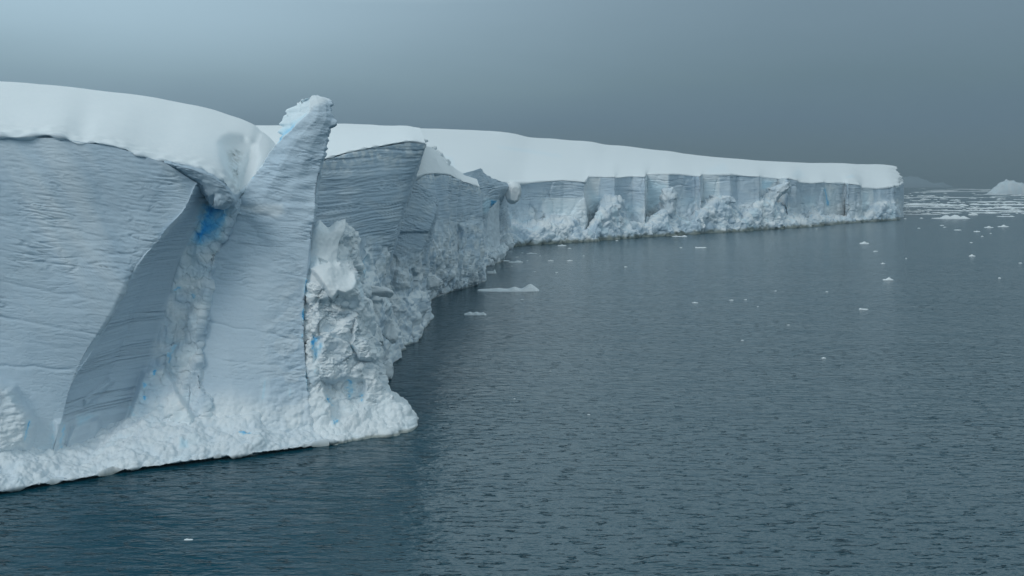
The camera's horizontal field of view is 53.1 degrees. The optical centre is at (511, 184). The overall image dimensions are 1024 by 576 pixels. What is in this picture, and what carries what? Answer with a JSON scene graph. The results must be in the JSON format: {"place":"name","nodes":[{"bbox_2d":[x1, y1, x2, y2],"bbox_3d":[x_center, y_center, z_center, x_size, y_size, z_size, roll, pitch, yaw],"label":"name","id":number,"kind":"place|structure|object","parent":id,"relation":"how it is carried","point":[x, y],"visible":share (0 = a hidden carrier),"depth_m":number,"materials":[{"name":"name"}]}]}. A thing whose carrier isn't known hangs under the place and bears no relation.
{"place":"outdoors","nodes":[
{"label":"outdoors","id":0,"kind":"place"},
{"bbox_2d":[0,186,1023,575],"bbox_3d":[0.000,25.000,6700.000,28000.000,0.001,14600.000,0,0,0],"label":"sea water","id":1,"kind":"structure","parent":0,"point":[882,438],"depth_m":98.77,"materials":[{"name":"teal liquid"}]},
{"bbox_2d":[0,81,337,491],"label":"ice cliff","id":2,"kind":"structure","parent":1,"relation":"on","point":[119,212],"depth_m":93.92,"materials":[{"name":"white ice"}]},
{"bbox_2d":[201,95,336,431],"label":"ice pinnacle","id":3,"kind":"object","parent":1,"relation":"in","point":[253,349],"visible":0.75,"depth_m":101.98,"materials":[{"name":"white ice"}]},
{"bbox_2d":[239,124,425,362],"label":"ice cliff","id":4,"kind":"structure","parent":1,"relation":"on","point":[368,178],"depth_m":133.69,"materials":[{"name":"ice"}]},
{"bbox_2d":[377,324,383,345],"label":"ice block","id":5,"kind":"structure","parent":4,"relation":"on","point":[381,337],"depth_m":121.73,"materials":[{"name":"white ice"}]},
{"bbox_2d":[369,285,393,297],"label":"ice block","id":6,"kind":"structure","parent":4,"relation":"on","point":[382,291],"depth_m":127.22,"materials":[{"name":"white ice"}]},
{"bbox_2d":[382,319,398,343],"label":"ice block","id":7,"kind":"structure","parent":4,"relation":"on","point":[390,332],"depth_m":131.34,"materials":[{"name":"ice"}]},
{"bbox_2d":[304,219,418,444],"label":"ice buttress","id":8,"kind":"structure","parent":1,"relation":"in","point":[352,396],"depth_m":103.54,"materials":[{"name":"white ice"}]},
{"bbox_2d":[362,284,371,297],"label":"ice block","id":9,"kind":"structure","parent":8,"relation":"on","point":[367,289],"depth_m":117.59,"materials":[{"name":"ice"}]},
{"bbox_2d":[383,359,393,378],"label":"ice block","id":10,"kind":"structure","parent":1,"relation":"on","point":[388,365],"depth_m":131.05,"materials":[{"name":"white ice"}]},
{"bbox_2d":[389,183,438,344],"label":"ice cliff","id":11,"kind":"structure","parent":1,"relation":"on","point":[409,299],"depth_m":161.85,"materials":[{"name":"white ice"}]},
{"bbox_2d":[415,139,486,301],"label":"ice cliff","id":12,"kind":"structure","parent":1,"relation":"on","point":[457,255],"depth_m":235.29,"materials":[{"name":"grey ice"}]},
{"bbox_2d":[425,275,442,290],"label":"ice block","id":13,"kind":"structure","parent":12,"relation":"on","point":[434,283],"depth_m":204.17,"materials":[{"name":"ice"}]},
{"bbox_2d":[464,312,485,314],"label":"ice floe","id":14,"kind":"object","parent":1,"relation":"on","point":[475,313],"visible":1,"depth_m":195.76,"materials":[{"name":"white ice"}]},
{"bbox_2d":[463,168,511,266],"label":"ice cliff","id":15,"kind":"structure","parent":1,"relation":"on","point":[493,191],"depth_m":327.95,"materials":[{"name":"ice"}]},
{"bbox_2d":[505,180,520,203],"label":"snow boulder","id":16,"kind":"object","parent":15,"relation":"on","point":[513,194],"visible":0.93,"depth_m":349.87,"materials":[{"name":"white snow"}]},
{"bbox_2d":[487,201,514,265],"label":"ice slab","id":17,"kind":"structure","parent":1,"relation":"in","point":[498,248],"depth_m":328.92,"materials":[{"name":"grey ice"}]},
{"bbox_2d":[478,284,538,291],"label":"ice floe","id":18,"kind":"object","parent":1,"relation":"on","point":[529,288],"visible":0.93,"depth_m":239.37,"materials":[{"name":"white ice"}]},
{"bbox_2d":[420,128,904,246],"bbox_3d":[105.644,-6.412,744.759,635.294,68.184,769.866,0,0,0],"label":"ice shelf","id":19,"kind":"object","parent":1,"relation":"in","point":[572,191],"visible":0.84,"depth_m":555.73,"materials":[{"name":"white ice"}]},
{"bbox_2d":[901,176,941,186],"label":"iceberg","id":20,"kind":"object","parent":1,"relation":"on","point":[911,181],"visible":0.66,"depth_m":8460.93,"materials":[{"name":"grey ice"}]},
{"bbox_2d":[904,214,940,214],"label":"ice floe","id":21,"kind":"object","parent":1,"relation":"on","point":[922,214],"visible":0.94,"depth_m":845.41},
{"bbox_2d":[906,204,953,204],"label":"ice floe","id":22,"kind":"object","parent":1,"relation":"on","point":[929,204],"visible":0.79,"depth_m":1218.95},
{"bbox_2d":[935,182,951,186],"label":"iceberg","id":23,"kind":"object","parent":1,"relation":"on","point":[942,184],"visible":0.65,"depth_m":8783.60,"materials":[{"name":"grey ice"}]},
{"bbox_2d":[910,197,977,197],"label":"ice floe","id":24,"kind":"object","parent":1,"relation":"on","point":[944,197],"visible":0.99,"depth_m":1917.85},
{"bbox_2d":[932,215,969,218],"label":"ice floe","id":25,"kind":"object","parent":1,"relation":"on","point":[952,217],"visible":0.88,"depth_m":743.98,"materials":[{"name":"white ice"}]},
{"bbox_2d":[940,204,968,205],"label":"ice floe","id":26,"kind":"object","parent":1,"relation":"on","point":[954,205],"visible":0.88,"depth_m":1202.54,"materials":[{"name":"white ice"}]},
{"bbox_2d":[945,210,980,210],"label":"ice floe","id":27,"kind":"object","parent":1,"relation":"on","point":[962,210],"visible":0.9,"depth_m":961.02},
{"bbox_2d":[966,207,993,208],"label":"ice floe","id":28,"kind":"object","parent":1,"relation":"on","point":[981,208],"visible":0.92,"depth_m":1050.51,"materials":[{"name":"white ice"}]},
{"bbox_2d":[982,210,1021,210],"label":"ice floe","id":29,"kind":"object","parent":1,"relation":"on","point":[1001,210],"visible":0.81,"depth_m":960.78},
{"bbox_2d":[986,204,1023,204],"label":"ice floe","id":30,"kind":"object","parent":1,"relation":"on","point":[1004,204],"visible":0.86,"depth_m":1232.79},
{"bbox_2d":[987,179,1023,193],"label":"iceberg","id":31,"kind":"object","parent":1,"relation":"on","point":[1006,186],"visible":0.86,"depth_m":2589.78,"materials":[{"name":"white ice"}]},
{"bbox_2d":[0,0,1023,185],"label":"sky","id":32,"kind":"structure","parent":0,"point":[932,91],"materials":[{"name":"grey"}]}
]}

